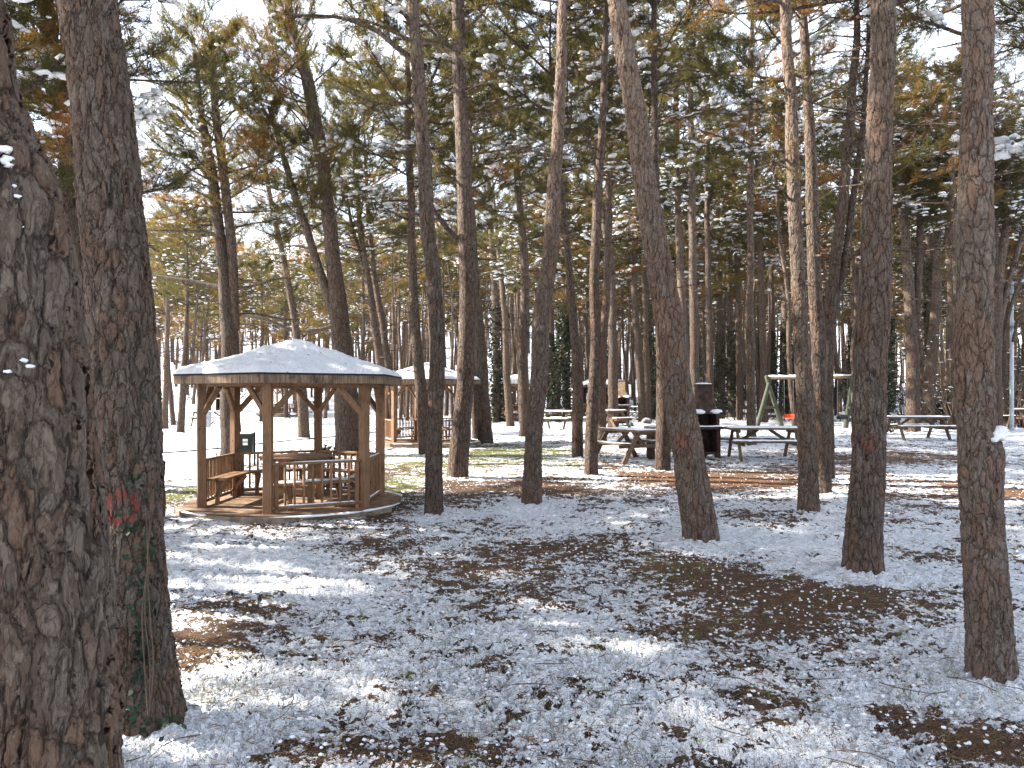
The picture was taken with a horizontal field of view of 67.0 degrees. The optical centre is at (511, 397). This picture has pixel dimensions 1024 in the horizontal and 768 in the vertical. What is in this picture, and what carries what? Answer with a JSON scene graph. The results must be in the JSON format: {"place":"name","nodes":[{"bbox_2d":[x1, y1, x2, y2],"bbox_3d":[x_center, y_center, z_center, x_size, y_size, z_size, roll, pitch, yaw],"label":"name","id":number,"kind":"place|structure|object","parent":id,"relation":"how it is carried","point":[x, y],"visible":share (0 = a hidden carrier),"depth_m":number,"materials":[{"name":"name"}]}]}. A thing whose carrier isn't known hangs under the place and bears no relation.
{"place":"outdoors","nodes":[
{"label":"outdoors","id":0,"kind":"place"},
{"bbox_2d":[163,416,501,451],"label":"road","id":1,"kind":"structure","parent":0,"point":[182,445],"depth_m":28.47,"materials":[{"name":"white snow"}]},
{"bbox_2d":[18,0,1023,325],"label":"sky","id":2,"kind":"structure","parent":0,"point":[248,6],"materials":[{"name":"white"}]},
{"bbox_2d":[121,234,1023,767],"bbox_3d":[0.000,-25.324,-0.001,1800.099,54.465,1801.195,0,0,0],"label":"ground","id":3,"kind":"structure","parent":0,"point":[921,468],"depth_m":6.63,"materials":[{"name":"white snow"}]},
{"bbox_2d":[0,0,125,767],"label":"pine tree","id":4,"kind":"object","parent":3,"relation":"on","point":[62,698],"visible":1,"depth_m":1.94,"materials":[{"name":"brown plant"}]},
{"bbox_2d":[6,0,155,107],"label":"pine tree","id":5,"kind":"object","parent":3,"relation":"on","point":[57,46],"visible":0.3,"depth_m":13.17,"materials":[{"name":"green plant"}]},
{"bbox_2d":[7,0,166,199],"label":"pine tree","id":6,"kind":"object","parent":3,"relation":"on","point":[30,57],"visible":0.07,"depth_m":14.44,"materials":[{"name":"green plant"}]},
{"bbox_2d":[8,0,177,314],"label":"pine tree","id":7,"kind":"object","parent":3,"relation":"on","point":[142,113],"visible":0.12,"depth_m":15.27,"materials":[{"name":"green plant"}]},
{"bbox_2d":[13,0,201,242],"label":"pine tree","id":8,"kind":"object","parent":3,"relation":"on","point":[62,118],"visible":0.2,"depth_m":14.61,"materials":[{"name":"green plant"}]},
{"bbox_2d":[56,0,187,741],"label":"pine tree","id":9,"kind":"object","parent":3,"relation":"on","point":[119,312],"visible":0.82,"depth_m":4.39,"materials":[{"name":"brown plant"}]},
{"bbox_2d":[4,0,320,201],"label":"pine tree","id":10,"kind":"object","parent":3,"relation":"on","point":[53,72],"visible":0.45,"depth_m":11.77,"materials":[{"name":"green plant"}]},
{"bbox_2d":[146,216,225,424],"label":"pine tree","id":11,"kind":"object","parent":3,"relation":"on","point":[171,395],"visible":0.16,"depth_m":44.29,"materials":[{"name":"green plant"}]},
{"bbox_2d":[146,196,242,428],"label":"pine tree","id":12,"kind":"object","parent":3,"relation":"on","point":[165,396],"visible":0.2,"depth_m":39.44,"materials":[{"name":"green plant"}]},
{"bbox_2d":[145,204,255,392],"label":"pine tree","id":13,"kind":"object","parent":3,"relation":"on","point":[205,338],"visible":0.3,"depth_m":47.15,"materials":[{"name":"green plant"}]},
{"bbox_2d":[147,185,269,432],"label":"pine tree","id":14,"kind":"object","parent":3,"relation":"on","point":[184,388],"visible":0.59,"depth_m":34.74,"materials":[{"name":"green plant"}]},
{"bbox_2d":[152,238,272,410],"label":"pine tree","id":15,"kind":"object","parent":3,"relation":"on","point":[197,342],"visible":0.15,"depth_m":50.50,"materials":[{"name":"green plant"}]},
{"bbox_2d":[127,0,336,454],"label":"pine tree","id":16,"kind":"object","parent":3,"relation":"on","point":[227,286],"visible":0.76,"depth_m":22.45,"materials":[{"name":"green plant"}]},
{"bbox_2d":[176,104,348,438],"bbox_3d":[-9.448,-4.470,29.388,6.357,12.328,6.056,0,0,-13],"label":"pine tree","id":17,"kind":"object","parent":3,"relation":"on","point":[303,421],"visible":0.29,"depth_m":28.86,"materials":[{"name":"green plant"}]},
{"bbox_2d":[215,253,309,421],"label":"pine tree","id":18,"kind":"object","parent":3,"relation":"on","point":[265,264],"visible":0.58,"depth_m":49.83,"materials":[{"name":"green plant"}]},
{"bbox_2d":[244,241,322,402],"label":"pine tree","id":19,"kind":"object","parent":3,"relation":"on","point":[281,296],"visible":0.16,"depth_m":68.74,"materials":[{"name":"green plant"}]},
{"bbox_2d":[172,339,402,524],"bbox_3d":[-3.646,0.520,13.100,3.588,2.999,3.876,0,0,0],"label":"gazebo","id":20,"kind":"object","parent":3,"relation":"on","point":[277,497],"visible":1,"depth_m":12.27,"materials":[{"name":"wood"}]},
{"bbox_2d":[253,277,323,417],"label":"pine tree","id":21,"kind":"object","parent":3,"relation":"on","point":[286,324],"visible":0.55,"depth_m":58.94,"materials":[{"name":"green plant"}]},
{"bbox_2d":[187,0,397,455],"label":"pine tree","id":22,"kind":"object","parent":3,"relation":"on","point":[346,415],"visible":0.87,"depth_m":22.04,"materials":[{"name":"green plant"}]},
{"bbox_2d":[268,238,366,343],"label":"pine tree","id":23,"kind":"object","parent":3,"relation":"on","point":[346,272],"visible":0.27,"depth_m":49.70,"materials":[{"name":"green plant"}]},
{"bbox_2d":[293,261,396,418],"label":"pine tree","id":24,"kind":"object","parent":3,"relation":"on","point":[328,333],"visible":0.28,"depth_m":56.40,"materials":[{"name":"green plant"}]},
{"bbox_2d":[268,61,447,418],"bbox_3d":[-6.168,-6.175,30.816,8.917,15.683,7.328,0,0,0],"label":"pine tree","id":25,"kind":"object","parent":3,"relation":"on","point":[382,321],"visible":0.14,"depth_m":31.24,"materials":[{"name":"green plant"}]},
{"bbox_2d":[282,69,444,418],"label":"pine tree","id":26,"kind":"object","parent":3,"relation":"on","point":[362,256],"visible":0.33,"depth_m":27.64,"materials":[{"name":"green plant"}]},
{"bbox_2d":[307,225,424,395],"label":"pine tree","id":27,"kind":"object","parent":3,"relation":"on","point":[360,311],"visible":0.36,"depth_m":46.05,"materials":[{"name":"green plant"}]},
{"bbox_2d":[261,0,494,514],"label":"pine tree","id":28,"kind":"object","parent":3,"relation":"on","point":[433,500],"visible":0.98,"depth_m":11.99,"materials":[{"name":"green plant"}]},
{"bbox_2d":[340,204,424,362],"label":"pine tree","id":29,"kind":"object","parent":3,"relation":"on","point":[400,300],"visible":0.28,"depth_m":52.97,"materials":[{"name":"green plant"}]},
{"bbox_2d":[314,0,535,454],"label":"pine tree","id":30,"kind":"object","parent":3,"relation":"on","point":[406,231],"visible":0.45,"depth_m":22.21,"materials":[{"name":"green plant"}]},
{"bbox_2d":[374,362,480,447],"bbox_3d":[-2.955,0.284,26.905,3.588,2.999,3.876,0,0,-20],"label":"gazebo","id":31,"kind":"object","parent":3,"relation":"on","point":[393,431],"visible":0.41,"depth_m":25.93,"materials":[{"name":"brown wood"}]},
{"bbox_2d":[294,0,572,364],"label":"pine tree","id":32,"kind":"object","parent":3,"relation":"on","point":[392,10],"visible":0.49,"depth_m":19.00,"materials":[{"name":"green plant"}]},
{"bbox_2d":[395,225,488,344],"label":"pine tree","id":33,"kind":"object","parent":3,"relation":"on","point":[456,305],"visible":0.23,"depth_m":62.79,"materials":[{"name":"green plant"}]},
{"bbox_2d":[397,210,489,415],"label":"pine tree","id":34,"kind":"object","parent":3,"relation":"on","point":[448,303],"visible":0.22,"depth_m":60.57,"materials":[{"name":"green plant"}]},
{"bbox_2d":[337,0,570,303],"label":"pine tree","id":35,"kind":"object","parent":3,"relation":"on","point":[487,156],"visible":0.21,"depth_m":23.75,"materials":[{"name":"green plant"}]},
{"bbox_2d":[380,0,570,443],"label":"pine tree","id":36,"kind":"object","parent":3,"relation":"on","point":[484,429],"visible":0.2,"depth_m":26.99,"materials":[{"name":"green plant"}]},
{"bbox_2d":[396,33,570,438],"bbox_3d":[-1.015,-6.098,29.125,7.320,15.621,8.607,0,0,0],"label":"pine tree","id":37,"kind":"object","parent":3,"relation":"on","point":[474,406],"visible":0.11,"depth_m":29.00,"materials":[{"name":"green plant"}]},
{"bbox_2d":[400,0,577,477],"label":"pine tree","id":38,"kind":"object","parent":3,"relation":"on","point":[458,459],"visible":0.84,"depth_m":16.48,"materials":[{"name":"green plant"}]},
{"bbox_2d":[438,133,540,422],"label":"pine tree","id":39,"kind":"object","parent":3,"relation":"on","point":[497,380],"visible":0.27,"depth_m":46.90,"materials":[{"name":"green plant"}]},
{"bbox_2d":[434,154,545,426],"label":"pine tree","id":40,"kind":"object","parent":3,"relation":"on","point":[503,282],"visible":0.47,"depth_m":41.41,"materials":[{"name":"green plant"}]},
{"bbox_2d":[429,14,603,435],"bbox_3d":[0.026,-6.755,30.352,7.347,16.763,6.902,0,0,11],"label":"pine tree","id":41,"kind":"object","parent":3,"relation":"on","point":[520,237],"visible":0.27,"depth_m":30.41,"materials":[{"name":"green plant"}]},
{"bbox_2d":[419,0,650,457],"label":"pine tree","id":42,"kind":"object","parent":3,"relation":"on","point":[577,412],"visible":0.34,"depth_m":20.50,"materials":[{"name":"green plant"}]},
{"bbox_2d":[492,159,588,416],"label":"pine tree","id":43,"kind":"object","parent":3,"relation":"on","point":[551,345],"visible":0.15,"depth_m":50.39,"materials":[{"name":"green plant"}]},
{"bbox_2d":[498,169,603,416],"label":"pine tree","id":44,"kind":"object","parent":3,"relation":"on","point":[569,386],"visible":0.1,"depth_m":51.43,"materials":[{"name":"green plant"}]},
{"bbox_2d":[521,0,607,504],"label":"pine tree","id":45,"kind":"object","parent":3,"relation":"on","point":[532,470],"visible":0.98,"depth_m":13.19,"materials":[{"name":"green plant"}]},
{"bbox_2d":[464,0,670,309],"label":"pine tree","id":46,"kind":"object","parent":3,"relation":"on","point":[546,78],"visible":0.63,"depth_m":18.03,"materials":[{"name":"green plant"}]},
{"bbox_2d":[505,163,640,421],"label":"pine tree","id":47,"kind":"object","parent":3,"relation":"on","point":[563,314],"visible":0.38,"depth_m":44.76,"materials":[{"name":"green plant"}]},
{"bbox_2d":[122,485,1023,767],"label":"fallen needles","id":48,"kind":"object","parent":3,"relation":"on","point":[588,645],"depth_m":5.52,"materials":[{"name":"brown plant"}]},
{"bbox_2d":[158,219,1020,386],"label":"distant woods","id":49,"kind":"object","parent":3,"relation":"on","point":[625,332],"visible":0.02,"depth_m":113.09,"materials":[{"name":"green plant"}]},
{"bbox_2d":[161,333,1019,424],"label":"undergrowth","id":50,"kind":"object","parent":3,"relation":"on","point":[632,414],"visible":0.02,"depth_m":48.47,"materials":[{"name":"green plant"}]},
{"bbox_2d":[161,236,1023,420],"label":"distant trunks","id":51,"kind":"object","parent":3,"relation":"on","point":[406,400],"visible":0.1,"depth_m":58.47,"materials":[{"name":"brown plant"}]},
{"bbox_2d":[526,83,666,359],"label":"pine tree","id":52,"kind":"object","parent":3,"relation":"on","point":[579,268],"visible":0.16,"depth_m":41.49,"materials":[{"name":"green plant"}]},
{"bbox_2d":[503,0,697,440],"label":"pine tree","id":53,"kind":"object","parent":3,"relation":"on","point":[607,254],"visible":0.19,"depth_m":25.48,"materials":[{"name":"green plant"}]},
{"bbox_2d":[519,11,684,426],"bbox_3d":[3.781,-8.191,35.697,8.472,19.383,9.557,0,0,0],"label":"pine tree","id":54,"kind":"object","parent":3,"relation":"on","point":[613,371],"visible":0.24,"depth_m":35.42,"materials":[{"name":"green plant"}]},
{"bbox_2d":[555,180,667,379],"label":"pine tree","id":55,"kind":"object","parent":3,"relation":"on","point":[618,286],"visible":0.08,"depth_m":48.10,"materials":[{"name":"green plant"}]},
{"bbox_2d":[561,0,664,474],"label":"pine tree","id":56,"kind":"object","parent":3,"relation":"on","point":[591,449],"visible":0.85,"depth_m":16.74,"materials":[{"name":"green plant"}]},
{"bbox_2d":[582,427,655,464],"bbox_3d":[3.015,1.224,19.694,1.783,0.875,1.801,0,0,-28],"label":"picnic table","id":57,"kind":"object","parent":3,"relation":"on","point":[631,444],"visible":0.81,"depth_m":19.21,"materials":[{"name":"brown wood"}]},
{"bbox_2d":[237,14,1001,431],"bbox_3d":[3.627,-7.181,31.517,32.613,17.321,7.972,0,0,0],"label":"pine tree","id":58,"kind":"object","parent":3,"relation":"on","point":[911,298],"visible":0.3,"depth_m":31.39,"materials":[{"name":"green plant"}]},
{"bbox_2d":[568,100,702,421],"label":"pine tree","id":59,"kind":"object","parent":3,"relation":"on","point":[636,322],"visible":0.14,"depth_m":42.78,"materials":[{"name":"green plant"}]},
{"bbox_2d":[514,0,782,451],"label":"pine tree","id":60,"kind":"object","parent":3,"relation":"on","point":[621,167],"visible":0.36,"depth_m":22.23,"materials":[{"name":"green plant"}]},
{"bbox_2d":[570,139,727,419],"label":"pine tree","id":61,"kind":"object","parent":3,"relation":"on","point":[644,291],"visible":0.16,"depth_m":43.72,"materials":[{"name":"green plant"}]},
{"bbox_2d":[582,0,717,470],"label":"pine tree","id":62,"kind":"object","parent":3,"relation":"on","point":[663,454],"visible":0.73,"depth_m":17.47,"materials":[{"name":"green plant"}]},
{"bbox_2d":[619,189,701,419],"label":"pine tree","id":63,"kind":"object","parent":3,"relation":"on","point":[652,381],"visible":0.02,"depth_m":48.71,"materials":[{"name":"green plant"}]},
{"bbox_2d":[604,0,719,541],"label":"pine tree","id":64,"kind":"object","parent":3,"relation":"on","point":[698,518],"visible":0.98,"depth_m":9.89,"materials":[{"name":"brown plant"}]},
{"bbox_2d":[644,383,723,458],"bbox_3d":[4.563,0.624,20.466,2.025,2.033,0.734,0,0,-7],"label":"barbecue","id":65,"kind":"object","parent":3,"relation":"on","point":[708,414],"visible":0.69,"depth_m":20.41,"materials":[{"name":"black metal"}]},
{"bbox_2d":[590,0,782,396],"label":"pine tree","id":66,"kind":"object","parent":3,"relation":"on","point":[693,199],"visible":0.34,"depth_m":32.55,"materials":[{"name":"green plant"}]},
{"bbox_2d":[605,0,771,365],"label":"pine tree","id":67,"kind":"object","parent":3,"relation":"on","point":[672,199],"visible":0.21,"depth_m":34.16,"materials":[{"name":"green plant"}]},
{"bbox_2d":[614,138,763,382],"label":"pine tree","id":68,"kind":"object","parent":3,"relation":"on","point":[672,233],"visible":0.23,"depth_m":41.00,"materials":[{"name":"green plant"}]},
{"bbox_2d":[663,179,755,382],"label":"pine tree","id":69,"kind":"object","parent":3,"relation":"on","point":[719,291],"visible":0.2,"depth_m":46.11,"materials":[{"name":"green plant"}]},
{"bbox_2d":[624,0,811,404],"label":"pine tree","id":70,"kind":"object","parent":3,"relation":"on","point":[719,222],"visible":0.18,"depth_m":38.31,"materials":[{"name":"green plant"}]},
{"bbox_2d":[684,165,762,418],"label":"pine tree","id":71,"kind":"object","parent":3,"relation":"on","point":[720,378],"visible":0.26,"depth_m":49.59,"materials":[{"name":"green plant"}]},
{"bbox_2d":[674,131,788,419],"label":"pine tree","id":72,"kind":"object","parent":3,"relation":"on","point":[739,365],"visible":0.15,"depth_m":48.36,"materials":[{"name":"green plant"}]},
{"bbox_2d":[682,181,780,417],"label":"pine tree","id":73,"kind":"object","parent":3,"relation":"on","point":[730,388],"visible":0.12,"depth_m":50.90,"materials":[{"name":"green plant"}]},
{"bbox_2d":[721,425,797,460],"bbox_3d":[6.539,1.189,20.088,1.950,0.896,1.783,0,0,3],"label":"picnic table","id":74,"kind":"object","parent":3,"relation":"on","point":[738,440],"visible":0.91,"depth_m":19.80,"materials":[{"name":"brown wood"}]},
{"bbox_2d":[687,116,836,422],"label":"pine tree","id":75,"kind":"object","parent":3,"relation":"on","point":[762,326],"visible":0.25,"depth_m":42.69,"materials":[{"name":"green plant"}]},
{"bbox_2d":[684,64,840,425],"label":"pine tree","id":76,"kind":"object","parent":3,"relation":"on","point":[786,283],"visible":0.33,"depth_m":35.94,"materials":[{"name":"green plant"}]},
{"bbox_2d":[660,0,865,445],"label":"pine tree","id":77,"kind":"object","parent":3,"relation":"on","point":[704,62],"visible":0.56,"depth_m":25.11,"materials":[{"name":"green plant"}]},
{"bbox_2d":[701,0,843,511],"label":"pine tree","id":78,"kind":"object","parent":3,"relation":"on","point":[808,494],"visible":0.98,"depth_m":11.78,"materials":[{"name":"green plant"}]},
{"bbox_2d":[731,182,825,416],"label":"pine tree","id":79,"kind":"object","parent":3,"relation":"on","point":[773,357],"visible":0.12,"depth_m":53.40,"materials":[{"name":"green plant"}]},
{"bbox_2d":[755,211,806,413],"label":"pine tree","id":80,"kind":"object","parent":3,"relation":"on","point":[782,337],"visible":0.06,"depth_m":55.37,"materials":[{"name":"green plant"}]},
{"bbox_2d":[634,0,931,307],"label":"pine tree","id":81,"kind":"object","parent":3,"relation":"on","point":[736,146],"visible":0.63,"depth_m":21.47,"materials":[{"name":"green plant"}]},
{"bbox_2d":[719,100,861,329],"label":"pine tree","id":82,"kind":"object","parent":3,"relation":"on","point":[770,226],"visible":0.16,"depth_m":38.38,"materials":[{"name":"green plant"}]},
{"bbox_2d":[726,132,856,361],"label":"pine tree","id":83,"kind":"object","parent":3,"relation":"on","point":[766,238],"visible":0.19,"depth_m":45.14,"materials":[{"name":"green plant"}]},
{"bbox_2d":[756,374,853,427],"bbox_3d":[13.320,0.237,34.645,4.487,2.534,1.806,0,0,33],"label":"swing set","id":84,"kind":"object","parent":3,"relation":"on","point":[769,390],"visible":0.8,"depth_m":35.12,"materials":[{"name":"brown wood"}]},
{"bbox_2d":[793,0,870,493],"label":"pine tree","id":85,"kind":"object","parent":3,"relation":"on","point":[818,354],"visible":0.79,"depth_m":13.86,"materials":[{"name":"brown plant"}]},
{"bbox_2d":[681,0,1000,299],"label":"pine tree","id":86,"kind":"object","parent":3,"relation":"on","point":[769,7],"visible":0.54,"depth_m":12.10,"materials":[{"name":"green plant"}]},
{"bbox_2d":[754,46,927,373],"bbox_3d":[16.346,-7.825,37.578,8.481,18.615,7.551,0,0,0],"label":"pine tree","id":87,"kind":"object","parent":3,"relation":"on","point":[855,304],"visible":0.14,"depth_m":37.31,"materials":[{"name":"green plant"}]},
{"bbox_2d":[804,153,899,418],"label":"pine tree","id":88,"kind":"object","parent":3,"relation":"on","point":[848,341],"visible":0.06,"depth_m":46.97,"materials":[{"name":"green plant"}]},
{"bbox_2d":[801,0,933,478],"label":"pine tree","id":89,"kind":"object","parent":3,"relation":"on","point":[838,262],"visible":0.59,"depth_m":15.87,"materials":[{"name":"green plant"}]},
{"bbox_2d":[841,0,896,574],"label":"pine tree","id":90,"kind":"object","parent":3,"relation":"on","point":[863,545],"visible":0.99,"depth_m":8.17,"materials":[{"name":"brown plant"}]},
{"bbox_2d":[799,39,1004,432],"bbox_3d":[15.359,-5.964,30.264,6.960,14.986,7.560,0,0,-37],"label":"pine tree","id":91,"kind":"object","parent":3,"relation":"on","point":[903,55],"visible":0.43,"depth_m":29.87,"materials":[{"name":"green plant"}]},
{"bbox_2d":[886,415,955,440],"bbox_3d":[14.479,1.094,27.696,2.100,0.896,1.783,0,0,-2],"label":"picnic table","id":92,"kind":"object","parent":3,"relation":"on","point":[902,426],"visible":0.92,"depth_m":27.32,"materials":[{"name":"brown wood"}]},
{"bbox_2d":[894,113,957,421],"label":"pine tree","id":93,"kind":"object","parent":3,"relation":"on","point":[927,279],"visible":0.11,"depth_m":41.72,"materials":[{"name":"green plant"}]},
{"bbox_2d":[832,49,1023,328],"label":"pine tree","id":94,"kind":"object","parent":3,"relation":"on","point":[951,214],"visible":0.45,"depth_m":29.87,"materials":[{"name":"green plant"}]},
{"bbox_2d":[837,0,1023,285],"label":"pine tree","id":95,"kind":"object","parent":3,"relation":"on","point":[935,17],"visible":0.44,"depth_m":13.65,"materials":[{"name":"green plant"}]},
{"bbox_2d":[855,42,1023,423],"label":"pine tree","id":96,"kind":"object","parent":3,"relation":"on","point":[935,316],"visible":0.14,"depth_m":37.09,"materials":[{"name":"green plant"}]},
{"bbox_2d":[863,29,1023,419],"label":"pine tree","id":97,"kind":"object","parent":3,"relation":"on","point":[949,291],"visible":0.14,"depth_m":34.69,"materials":[{"name":"green plant"}]},
{"bbox_2d":[890,327,1023,429],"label":"bush","id":98,"kind":"object","parent":3,"relation":"on","point":[949,420],"visible":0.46,"depth_m":32.45,"materials":[{"name":"green plant"}]},
{"bbox_2d":[916,43,1023,425],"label":"pine tree","id":99,"kind":"object","parent":3,"relation":"on","point":[1001,294],"visible":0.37,"depth_m":31.18,"materials":[{"name":"green plant"}]},
{"bbox_2d":[933,0,1023,161],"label":"pine tree","id":100,"kind":"object","parent":3,"relation":"on","point":[1005,148],"visible":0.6,"depth_m":15.60,"materials":[{"name":"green plant"}]},
{"bbox_2d":[938,0,1023,135],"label":"pine tree","id":101,"kind":"object","parent":3,"relation":"on","point":[1011,26],"visible":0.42,"depth_m":19.22,"materials":[{"name":"green plant"}]},
{"bbox_2d":[952,0,1018,683],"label":"pine tree","id":102,"kind":"object","parent":3,"relation":"on","point":[990,651],"visible":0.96,"depth_m":5.12,"materials":[{"name":"brown plant"}]},
{"bbox_2d":[999,154,1023,427],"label":"pine tree","id":103,"kind":"object","parent":3,"relation":"on","point":[1004,370],"visible":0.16,"depth_m":34.80,"materials":[{"name":"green plant"}]},
{"bbox_2d":[1008,279,1023,430],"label":"lamp post","id":104,"kind":"object","parent":3,"relation":"on","point":[1011,404],"visible":0.76,"depth_m":31.66,"materials":[{"name":"metal"}]},
{"bbox_2d":[122,442,1023,767],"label":"grass","id":105,"kind":"structure","parent":0,"point":[226,686],"depth_m":5.64,"materials":[{"name":"plant"}]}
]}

